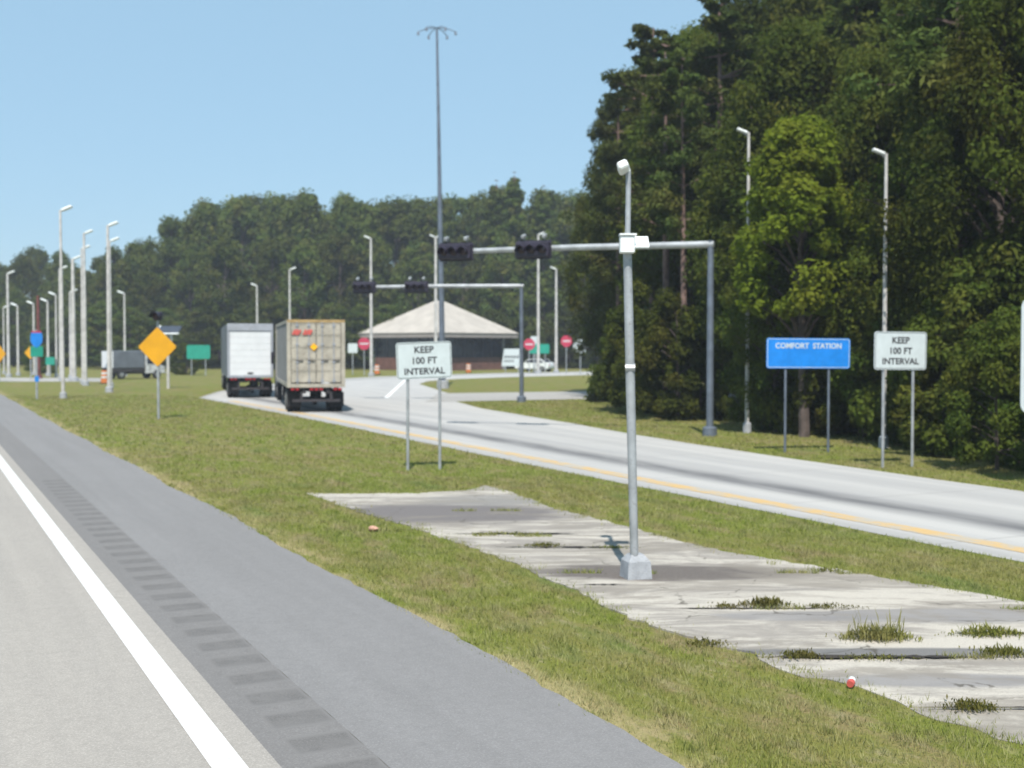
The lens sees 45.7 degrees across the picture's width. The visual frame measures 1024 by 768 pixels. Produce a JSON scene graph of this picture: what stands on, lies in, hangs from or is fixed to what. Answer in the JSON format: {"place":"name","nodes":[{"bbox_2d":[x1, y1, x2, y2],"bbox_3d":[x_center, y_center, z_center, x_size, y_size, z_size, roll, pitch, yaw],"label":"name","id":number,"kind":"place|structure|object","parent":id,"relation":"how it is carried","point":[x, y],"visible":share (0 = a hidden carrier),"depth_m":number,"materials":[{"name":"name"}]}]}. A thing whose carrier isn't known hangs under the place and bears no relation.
{"place":"outdoors","nodes":[
{"label":"outdoors","id":0,"kind":"place"},
{"bbox_2d":[0,0,750,320],"label":"sky","id":1,"kind":"structure","parent":0,"point":[131,113],"materials":[{"name":"blue"}]},
{"bbox_2d":[0,361,1023,767],"bbox_3d":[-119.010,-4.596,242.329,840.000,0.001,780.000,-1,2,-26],"label":"ground","id":2,"kind":"structure","parent":0,"point":[202,381],"depth_m":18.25,"materials":[{"name":"green plant"}]},
{"bbox_2d":[0,288,32,363],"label":"tree","id":3,"kind":"object","parent":2,"relation":"on","point":[20,300],"visible":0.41,"depth_m":185.08,"materials":[{"name":"green plant"}]},
{"bbox_2d":[2,251,45,362],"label":"tree","id":4,"kind":"object","parent":2,"relation":"on","point":[22,264],"visible":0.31,"depth_m":193.74,"materials":[{"name":"green plant"}]},
{"bbox_2d":[27,284,67,352],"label":"tree","id":5,"kind":"object","parent":2,"relation":"on","point":[44,291],"visible":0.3,"depth_m":182.51,"materials":[{"name":"green plant"}]},
{"bbox_2d":[59,205,72,398],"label":"light pole","id":6,"kind":"object","parent":2,"relation":"on","point":[63,393],"visible":0.92,"depth_m":65.84,"materials":[{"name":"metal"}]},
{"bbox_2d":[76,300,135,365],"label":"tree","id":7,"kind":"object","parent":2,"relation":"on","point":[94,313],"visible":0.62,"depth_m":152.56,"materials":[{"name":"green plant"}]},
{"bbox_2d":[86,245,134,366],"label":"tree","id":8,"kind":"object","parent":2,"relation":"on","point":[99,283],"visible":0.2,"depth_m":171.51,"materials":[{"name":"green plant"}]},
{"bbox_2d":[100,306,152,359],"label":"tree","id":9,"kind":"object","parent":2,"relation":"on","point":[136,321],"visible":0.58,"depth_m":148.88,"materials":[{"name":"green plant"}]},
{"bbox_2d":[102,351,165,378],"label":"delivery truck","id":10,"kind":"object","parent":2,"relation":"on","point":[124,363],"visible":0.73,"depth_m":105.64,"materials":[{"name":"grey metal"}]},
{"bbox_2d":[111,240,168,328],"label":"tree","id":11,"kind":"object","parent":2,"relation":"on","point":[128,266],"visible":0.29,"depth_m":169.74,"materials":[{"name":"green plant"}]},
{"bbox_2d":[0,445,281,767],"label":"highway","id":12,"kind":"structure","parent":2,"relation":"on","point":[78,689],"depth_m":10.25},
{"bbox_2d":[0,455,248,767],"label":"edge line","id":13,"kind":"object","parent":12,"relation":"on","point":[212,744],"visible":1,"depth_m":10.93,"materials":[{"name":"white paint"}]},
{"bbox_2d":[123,269,172,365],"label":"tree","id":14,"kind":"object","parent":2,"relation":"on","point":[140,290],"visible":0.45,"depth_m":161.46,"materials":[{"name":"green plant"}]},
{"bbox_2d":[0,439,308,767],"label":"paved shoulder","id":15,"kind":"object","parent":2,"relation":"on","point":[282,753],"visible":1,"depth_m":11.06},
{"bbox_2d":[139,312,175,418],"bbox_3d":[-13.719,-0.662,46.930,1.480,4.260,0.540,0,2,5],"label":"warning sign","id":16,"kind":"object","parent":2,"relation":"on","point":[157,346],"visible":0.98,"depth_m":47.01,"materials":[{"name":"metal"}]},
{"bbox_2d":[128,214,198,366],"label":"tree","id":17,"kind":"object","parent":2,"relation":"on","point":[167,228],"visible":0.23,"depth_m":170.37,"materials":[{"name":"green plant"}]},
{"bbox_2d":[0,423,374,764],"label":"paved shoulder","id":18,"kind":"object","parent":2,"relation":"on","point":[37,466],"visible":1,"depth_m":11.75},
{"bbox_2d":[40,479,388,767],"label":"rumble strips","id":19,"kind":"object","parent":18,"relation":"on","point":[314,743],"visible":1,"depth_m":10.82,"materials":[{"name":"asphalt"}]},
{"bbox_2d":[161,248,213,367],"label":"tree","id":20,"kind":"object","parent":2,"relation":"on","point":[188,260],"visible":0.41,"depth_m":162.83,"materials":[{"name":"green plant"}]},
{"bbox_2d":[174,307,222,368],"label":"tree","id":21,"kind":"object","parent":2,"relation":"on","point":[197,315],"visible":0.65,"depth_m":153.10,"materials":[{"name":"green plant"}]},
{"bbox_2d":[167,197,243,366],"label":"tree","id":22,"kind":"object","parent":2,"relation":"on","point":[192,231],"visible":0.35,"depth_m":168.58,"materials":[{"name":"green plant"}]},
{"bbox_2d":[192,233,255,362],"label":"tree","id":23,"kind":"object","parent":2,"relation":"on","point":[225,273],"visible":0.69,"depth_m":154.38,"materials":[{"name":"green plant"}]},
{"bbox_2d":[208,195,264,320],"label":"tree","id":24,"kind":"object","parent":2,"relation":"on","point":[240,215],"visible":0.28,"depth_m":172.43,"materials":[{"name":"green plant"}]},
{"bbox_2d":[240,301,292,367],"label":"tree","id":25,"kind":"object","parent":2,"relation":"on","point":[275,315],"visible":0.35,"depth_m":151.06,"materials":[{"name":"green plant"}]},
{"bbox_2d":[244,236,300,348],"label":"tree","id":26,"kind":"object","parent":2,"relation":"on","point":[271,254],"visible":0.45,"depth_m":159.73,"materials":[{"name":"green plant"}]},
{"bbox_2d":[242,193,314,332],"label":"tree","id":27,"kind":"object","parent":2,"relation":"on","point":[268,231],"visible":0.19,"depth_m":169.87,"materials":[{"name":"green plant"}]},
{"bbox_2d":[264,187,338,324],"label":"tree","id":28,"kind":"object","parent":2,"relation":"on","point":[304,204],"visible":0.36,"depth_m":166.11,"materials":[{"name":"green plant"}]},
{"bbox_2d":[274,239,333,341],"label":"tree","id":29,"kind":"object","parent":2,"relation":"on","point":[303,255],"visible":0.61,"depth_m":153.29,"materials":[{"name":"green plant"}]},
{"bbox_2d":[309,229,365,367],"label":"tree","id":30,"kind":"object","parent":2,"relation":"on","point":[342,256],"visible":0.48,"depth_m":159.48,"materials":[{"name":"green plant"}]},
{"bbox_2d":[0,394,684,767],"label":"paved shoulder","id":31,"kind":"object","parent":2,"relation":"on","point":[388,684],"visible":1,"depth_m":11.24},
{"bbox_2d":[310,193,375,318],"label":"tree","id":32,"kind":"object","parent":2,"relation":"on","point":[338,209],"visible":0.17,"depth_m":167.18,"materials":[{"name":"green plant"}]},
{"bbox_2d":[342,304,378,368],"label":"tree","id":33,"kind":"object","parent":2,"relation":"on","point":[358,313],"visible":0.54,"depth_m":150.09,"materials":[{"name":"green plant"}]},
{"bbox_2d":[330,197,398,366],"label":"tree","id":34,"kind":"object","parent":2,"relation":"on","point":[367,212],"visible":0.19,"depth_m":166.98,"materials":[{"name":"green plant"}]},
{"bbox_2d":[342,231,402,364],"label":"tree","id":35,"kind":"object","parent":2,"relation":"on","point":[381,253],"visible":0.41,"depth_m":160.74,"materials":[{"name":"green plant"}]},
{"bbox_2d":[362,194,433,313],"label":"tree","id":36,"kind":"object","parent":2,"relation":"on","point":[397,230],"visible":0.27,"depth_m":170.09,"materials":[{"name":"green plant"}]},
{"bbox_2d":[382,239,438,313],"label":"tree","id":37,"kind":"object","parent":2,"relation":"on","point":[416,261],"visible":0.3,"depth_m":162.68,"materials":[{"name":"green plant"}]},
{"bbox_2d":[396,341,451,469],"bbox_3d":[-1.997,0.544,27.565,1.293,3.031,0.097,0,2,-16],"label":"road sign","id":38,"kind":"object","parent":2,"relation":"on","point":[421,360],"visible":0.99,"depth_m":27.49,"materials":[{"name":"metal"}]},
{"bbox_2d":[392,196,461,312],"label":"tree","id":39,"kind":"object","parent":2,"relation":"on","point":[419,209],"visible":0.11,"depth_m":172.78,"materials":[{"name":"green plant"}]},
{"bbox_2d":[417,26,456,388],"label":"mast","id":40,"kind":"object","parent":2,"relation":"on","point":[444,383],"visible":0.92,"depth_m":81.41,"materials":[{"name":"grey metal"}]},
{"bbox_2d":[359,301,518,370],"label":"station building","id":41,"kind":"structure","parent":2,"relation":"on","point":[474,340],"depth_m":146.91,"materials":[{"name":"beige"}]},
{"bbox_2d":[445,337,501,357],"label":"window","id":42,"kind":"structure","parent":41,"relation":"in","point":[461,347],"depth_m":146.62,"materials":[{"name":"glass"}]},
{"bbox_2d":[352,277,525,401],"bbox_3d":[-3.764,-2.243,62.173,9.014,6.489,0.747,0,2,7],"label":"signal gantry","id":43,"kind":"object","parent":2,"relation":"on","point":[371,286],"visible":0.98,"depth_m":62.05,"materials":[{"name":"grey metal"}]},
{"bbox_2d":[416,196,476,312],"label":"tree","id":44,"kind":"object","parent":2,"relation":"on","point":[451,228],"visible":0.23,"depth_m":172.54,"materials":[{"name":"green plant"}]},
{"bbox_2d":[426,234,492,316],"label":"tree","id":45,"kind":"object","parent":2,"relation":"on","point":[465,270],"visible":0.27,"depth_m":160.89,"materials":[{"name":"green plant"}]},
{"bbox_2d":[449,190,488,300],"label":"tree","id":46,"kind":"object","parent":2,"relation":"on","point":[471,211],"visible":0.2,"depth_m":174.72,"materials":[{"name":"green plant"}]},
{"bbox_2d":[473,180,517,328],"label":"conifer","id":47,"kind":"object","parent":2,"relation":"on","point":[495,203],"visible":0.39,"depth_m":160.50,"materials":[{"name":"green plant"}]},
{"bbox_2d":[471,234,535,367],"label":"tree","id":48,"kind":"object","parent":2,"relation":"on","point":[491,277],"visible":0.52,"depth_m":157.17,"materials":[{"name":"green plant"}]},
{"bbox_2d":[487,172,545,366],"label":"conifer","id":49,"kind":"object","parent":2,"relation":"on","point":[514,222],"visible":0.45,"depth_m":158.37,"materials":[{"name":"green plant"}]},
{"bbox_2d":[518,185,567,358],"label":"conifer","id":50,"kind":"object","parent":2,"relation":"on","point":[544,215],"visible":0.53,"depth_m":158.47,"materials":[{"name":"green plant"}]},
{"bbox_2d":[523,187,585,362],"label":"tree","id":51,"kind":"object","parent":2,"relation":"on","point":[561,227],"visible":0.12,"depth_m":165.56,"materials":[{"name":"green plant"}]},
{"bbox_2d":[542,302,601,368],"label":"tree","id":52,"kind":"object","parent":2,"relation":"on","point":[550,330],"visible":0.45,"depth_m":156.50,"materials":[{"name":"green plant"}]},
{"bbox_2d":[437,233,716,435],"bbox_3d":[1.955,-1.611,39.479,9.399,6.612,0.744,1,2,18],"label":"signal gantry","id":53,"kind":"object","parent":2,"relation":"on","point":[522,250],"visible":0.99,"depth_m":39.17,"materials":[{"name":"grey metal"}]},
{"bbox_2d":[558,154,621,357],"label":"broadleaf tree","id":54,"kind":"object","parent":2,"relation":"on","point":[574,302],"visible":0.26,"depth_m":70.88,"materials":[{"name":"green plant"}]},
{"bbox_2d":[558,80,644,381],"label":"pine tree","id":55,"kind":"object","parent":2,"relation":"on","point":[609,150],"visible":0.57,"depth_m":63.38,"materials":[{"name":"green plant"}]},
{"bbox_2d":[572,62,638,376],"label":"broadleaf tree","id":56,"kind":"object","parent":2,"relation":"on","point":[585,239],"depth_m":70.99,"materials":[{"name":"green plant"}]},
{"bbox_2d":[582,58,658,335],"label":"broadleaf tree","id":57,"kind":"object","parent":2,"relation":"on","point":[609,167],"visible":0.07,"depth_m":66.18,"materials":[{"name":"green plant"}]},
{"bbox_2d":[587,23,678,309],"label":"pine tree","id":58,"kind":"object","parent":2,"relation":"on","point":[644,34],"visible":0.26,"depth_m":58.34,"materials":[{"name":"green plant"}]},
{"bbox_2d":[593,278,673,413],"bbox_3d":[5.625,-1.475,50.874,3.989,5.938,4.513,0,2,-14],"label":"roadside shrub","id":59,"kind":"object","parent":2,"relation":"on","point":[614,329],"visible":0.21,"depth_m":50.42,"materials":[{"name":"green plant"}]},
{"bbox_2d":[602,34,708,388],"bbox_3d":[6.056,-6.691,51.197,4.782,16.219,4.306,0,2,10],"label":"pine tree","id":60,"kind":"object","parent":2,"relation":"on","point":[663,100],"visible":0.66,"depth_m":50.92,"materials":[{"name":"green plant"}]},
{"bbox_2d":[306,485,1023,744],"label":"concrete pad","id":61,"kind":"object","parent":2,"relation":"on","point":[677,585],"visible":0.7,"depth_m":13.31,"materials":[{"name":"grey concrete"}]},
{"bbox_2d":[617,159,651,579],"bbox_3d":[1.438,-0.155,14.589,0.447,5.020,0.373,0,2,-14],"label":"camera pole","id":62,"kind":"object","parent":61,"relation":"on","point":[635,564],"visible":1,"depth_m":14.55,"materials":[{"name":"metal"}]},
{"bbox_2d":[826,607,922,644],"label":"weed clump","id":63,"kind":"object","parent":61,"relation":"on","point":[884,633],"visible":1,"depth_m":11.51,"materials":[{"name":"green plant"}]},
{"bbox_2d":[622,47,718,396],"bbox_3d":[6.690,-6.116,49.128,3.976,15.172,3.581,-1,2,-30],"label":"pine tree","id":64,"kind":"object","parent":2,"relation":"on","point":[692,111],"visible":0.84,"depth_m":48.99,"materials":[{"name":"green plant"}]},
{"bbox_2d":[616,287,728,419],"bbox_3d":[6.353,-1.107,46.929,3.627,5.398,4.103,1,2,32],"label":"roadside shrub","id":65,"kind":"object","parent":2,"relation":"on","point":[654,338],"visible":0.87,"depth_m":46.38,"materials":[{"name":"green plant"}]},
{"bbox_2d":[604,23,746,372],"bbox_3d":[8.627,-7.689,56.840,9.332,17.991,9.591,-1,2,-30],"label":"broadleaf tree","id":66,"kind":"object","parent":2,"relation":"on","point":[642,267],"visible":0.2,"depth_m":55.08,"materials":[{"name":"green plant"}]},
{"bbox_2d":[671,340,724,418],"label":"roadside shrub","id":67,"kind":"object","parent":2,"relation":"on","point":[697,348],"visible":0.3,"depth_m":47.37,"materials":[{"name":"green plant"}]},
{"bbox_2d":[653,0,772,398],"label":"pine tree","id":68,"kind":"object","parent":2,"relation":"on","point":[731,29],"visible":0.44,"depth_m":52.02,"materials":[{"name":"green plant"}]},
{"bbox_2d":[651,0,782,404],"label":"broadleaf tree","id":69,"kind":"object","parent":2,"relation":"on","point":[743,7],"visible":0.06,"depth_m":55.69,"materials":[{"name":"green plant"}]},
{"bbox_2d":[679,76,790,362],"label":"broadleaf tree","id":70,"kind":"object","parent":2,"relation":"on","point":[699,222],"visible":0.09,"depth_m":46.21,"materials":[{"name":"green plant"}]},
{"bbox_2d":[670,0,809,313],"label":"broadleaf tree","id":71,"kind":"object","parent":2,"relation":"on","point":[771,14],"visible":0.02,"depth_m":54.51,"materials":[{"name":"green plant"}]},
{"bbox_2d":[681,94,804,376],"bbox_3d":[9.766,-4.599,44.869,6.995,12.412,6.290,0,2,6],"label":"broadleaf tree","id":72,"kind":"object","parent":2,"relation":"on","point":[721,351],"visible":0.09,"depth_m":44.94,"materials":[{"name":"green plant"}]},
{"bbox_2d":[714,209,797,431],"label":"broadleaf tree","id":73,"kind":"object","parent":2,"relation":"on","point":[732,296],"visible":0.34,"depth_m":39.36,"materials":[{"name":"green plant"}]},
{"bbox_2d":[716,319,796,430],"bbox_3d":[8.931,-0.523,40.779,3.446,4.534,3.046,-1,2,-39],"label":"roadside shrub","id":74,"kind":"object","parent":2,"relation":"on","point":[739,411],"visible":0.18,"depth_m":40.46,"materials":[{"name":"green plant"}]},
{"bbox_2d":[737,289,845,434],"bbox_3d":[9.872,-0.760,40.301,4.267,5.070,4.611,2,2,45],"label":"roadside shrub","id":75,"kind":"object","parent":2,"relation":"on","point":[772,406],"visible":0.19,"depth_m":39.24,"materials":[{"name":"green plant"}]},
{"bbox_2d":[727,112,881,436],"bbox_3d":[8.733,-3.305,37.932,4.694,10.320,4.730,-1,2,-34],"label":"young tree","id":76,"kind":"object","parent":2,"relation":"on","point":[796,172],"visible":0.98,"depth_m":36.94,"materials":[{"name":"green plant"}]},
{"bbox_2d":[696,13,912,389],"bbox_3d":[10.694,-6.008,45.056,8.261,15.277,8.491,0,2,-11],"label":"broadleaf tree","id":77,"kind":"object","parent":2,"relation":"on","point":[794,62],"visible":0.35,"depth_m":43.53,"materials":[{"name":"green plant"}]},
{"bbox_2d":[766,338,849,452],"bbox_3d":[7.838,0.347,32.244,2.354,3.138,0.097,0,2,-10],"label":"road sign","id":78,"kind":"object","parent":2,"relation":"on","point":[827,353],"visible":0.99,"depth_m":32.16,"materials":[{"name":"blue metal"}]},
{"bbox_2d":[786,327,858,433],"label":"roadside shrub","id":79,"kind":"object","parent":2,"relation":"on","point":[794,409],"visible":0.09,"depth_m":38.03,"materials":[{"name":"green plant"}]},
{"bbox_2d":[795,258,898,437],"bbox_3d":[10.894,-1.014,37.389,3.686,5.830,4.171,-1,2,-22],"label":"roadside shrub","id":80,"kind":"object","parent":2,"relation":"on","point":[826,327],"visible":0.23,"depth_m":36.82,"materials":[{"name":"green plant"}]},
{"bbox_2d":[777,41,943,419],"bbox_3d":[11.982,-4.685,39.947,6.544,12.864,5.206,0,2,-8],"label":"broadleaf tree","id":81,"kind":"object","parent":2,"relation":"on","point":[863,123],"visible":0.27,"depth_m":38.90,"materials":[{"name":"green plant"}]},
{"bbox_2d":[813,39,912,280],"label":"broadleaf tree","id":82,"kind":"object","parent":2,"relation":"on","point":[848,50],"visible":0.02,"depth_m":42.85,"materials":[{"name":"green plant"}]},
{"bbox_2d":[830,0,902,150],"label":"pine tree","id":83,"kind":"object","parent":2,"relation":"on","point":[842,7],"visible":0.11,"depth_m":47.14,"materials":[{"name":"green plant"}]},
{"bbox_2d":[822,0,931,150],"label":"broadleaf tree","id":84,"kind":"object","parent":2,"relation":"on","point":[877,36],"visible":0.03,"depth_m":45.62,"materials":[{"name":"green plant"}]},
{"bbox_2d":[872,148,888,447],"bbox_3d":[10.168,-2.303,33.545,0.528,8.357,0.274,0,2,0],"label":"light pole","id":85,"kind":"object","parent":2,"relation":"on","point":[883,154],"visible":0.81,"depth_m":33.48,"materials":[{"name":"metal"}]},
{"bbox_2d":[830,257,936,444],"bbox_3d":[12.095,-0.921,35.631,5.212,5.731,4.824,-2,2,-41],"label":"roadside shrub","id":86,"kind":"object","parent":2,"relation":"on","point":[856,390],"visible":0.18,"depth_m":35.02,"materials":[{"name":"green plant"}]},
{"bbox_2d":[874,331,926,467],"bbox_3d":[9.008,0.409,28.295,1.346,3.256,0.097,0,2,-13],"label":"road sign","id":87,"kind":"object","parent":2,"relation":"on","point":[900,350],"visible":0.99,"depth_m":28.22,"materials":[{"name":"metal"}]},
{"bbox_2d":[834,234,984,435],"bbox_3d":[12.941,-1.446,36.200,6.215,6.833,5.751,-2,2,-45],"label":"roadside shrub","id":88,"kind":"object","parent":2,"relation":"on","point":[865,343],"visible":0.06,"depth_m":35.38,"materials":[{"name":"green plant"}]},
{"bbox_2d":[831,59,1016,405],"bbox_3d":[12.290,-3.828,35.571,5.694,11.392,5.540,1,2,18],"label":"broadleaf tree","id":89,"kind":"object","parent":2,"relation":"on","point":[896,175],"visible":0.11,"depth_m":35.17,"materials":[{"name":"green plant"}]},
{"bbox_2d":[839,0,1023,260],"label":"pine tree","id":90,"kind":"object","parent":2,"relation":"on","point":[928,27],"visible":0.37,"depth_m":33.55,"materials":[{"name":"green plant"}]},
{"bbox_2d":[888,328,994,448],"bbox_3d":[11.677,-0.008,32.421,2.862,3.968,2.530,-2,2,-44],"label":"roadside shrub","id":91,"kind":"object","parent":2,"relation":"on","point":[925,376],"visible":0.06,"depth_m":31.84,"materials":[{"name":"green plant"}]},
{"bbox_2d":[865,8,1023,326],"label":"broadleaf tree","id":92,"kind":"object","parent":2,"relation":"on","point":[878,247],"visible":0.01,"depth_m":35.25,"materials":[{"name":"green plant"}]},
{"bbox_2d":[869,0,1023,374],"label":"broadleaf tree","id":93,"kind":"object","parent":2,"relation":"on","point":[964,93],"visible":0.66,"depth_m":31.60,"materials":[{"name":"green plant"}]},
{"bbox_2d":[885,255,1023,460],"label":"roadside shrub","id":94,"kind":"object","parent":2,"relation":"on","point":[961,295],"visible":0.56,"depth_m":30.81,"materials":[{"name":"green plant"}]},
{"bbox_2d":[904,0,1023,329],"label":"broadleaf tree","id":95,"kind":"object","parent":2,"relation":"on","point":[969,164],"visible":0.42,"depth_m":31.29,"materials":[{"name":"green plant"}]},
{"bbox_2d":[918,217,1023,441],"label":"roadside shrub","id":96,"kind":"object","parent":2,"relation":"on","point":[1009,253],"visible":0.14,"depth_m":31.16,"materials":[{"name":"green plant"}]},
{"bbox_2d":[935,275,1023,445],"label":"roadside shrub","id":97,"kind":"object","parent":2,"relation":"on","point":[980,311],"visible":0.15,"depth_m":30.48,"materials":[{"name":"green plant"}]},
{"bbox_2d":[939,306,1023,470],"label":"roadside shrub","id":98,"kind":"object","parent":2,"relation":"on","point":[1002,351],"visible":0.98,"depth_m":27.14,"materials":[{"name":"green plant"}]},
{"bbox_2d":[970,305,1023,455],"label":"roadside shrub","id":99,"kind":"object","parent":2,"relation":"on","point":[1009,440],"visible":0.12,"depth_m":29.40,"materials":[{"name":"green plant"}]},
{"bbox_2d":[426,391,734,401],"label":"side road","id":100,"kind":"structure","parent":0,"point":[446,397],"depth_m":68.36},
{"bbox_2d":[199,371,1023,561],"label":"ramp road","id":101,"kind":"structure","parent":0,"point":[994,514],"depth_m":28.18,"materials":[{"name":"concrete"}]},
{"bbox_2d":[218,323,273,396],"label":"box truck","id":102,"kind":"object","parent":101,"relation":"on","point":[247,349],"visible":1,"depth_m":66.49,"materials":[{"name":"white painted metal"},{"name":"dark steel"},{"name":"rubber"}]},
{"bbox_2d":[271,320,344,410],"bbox_3d":[-10.203,-1.001,59.712,2.760,3.948,16.732,0,2,-13],"label":"container truck","id":103,"kind":"object","parent":101,"relation":"on","point":[310,355],"visible":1,"depth_m":51.75,"materials":[{"name":"beige painted metal"},{"name":"dark steel"},{"name":"rubber"}]},
{"bbox_2d":[231,401,1023,552],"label":"yellow edge line","id":104,"kind":"object","parent":101,"relation":"on","point":[900,527],"visible":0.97,"depth_m":22.68,"materials":[{"name":"paint"}]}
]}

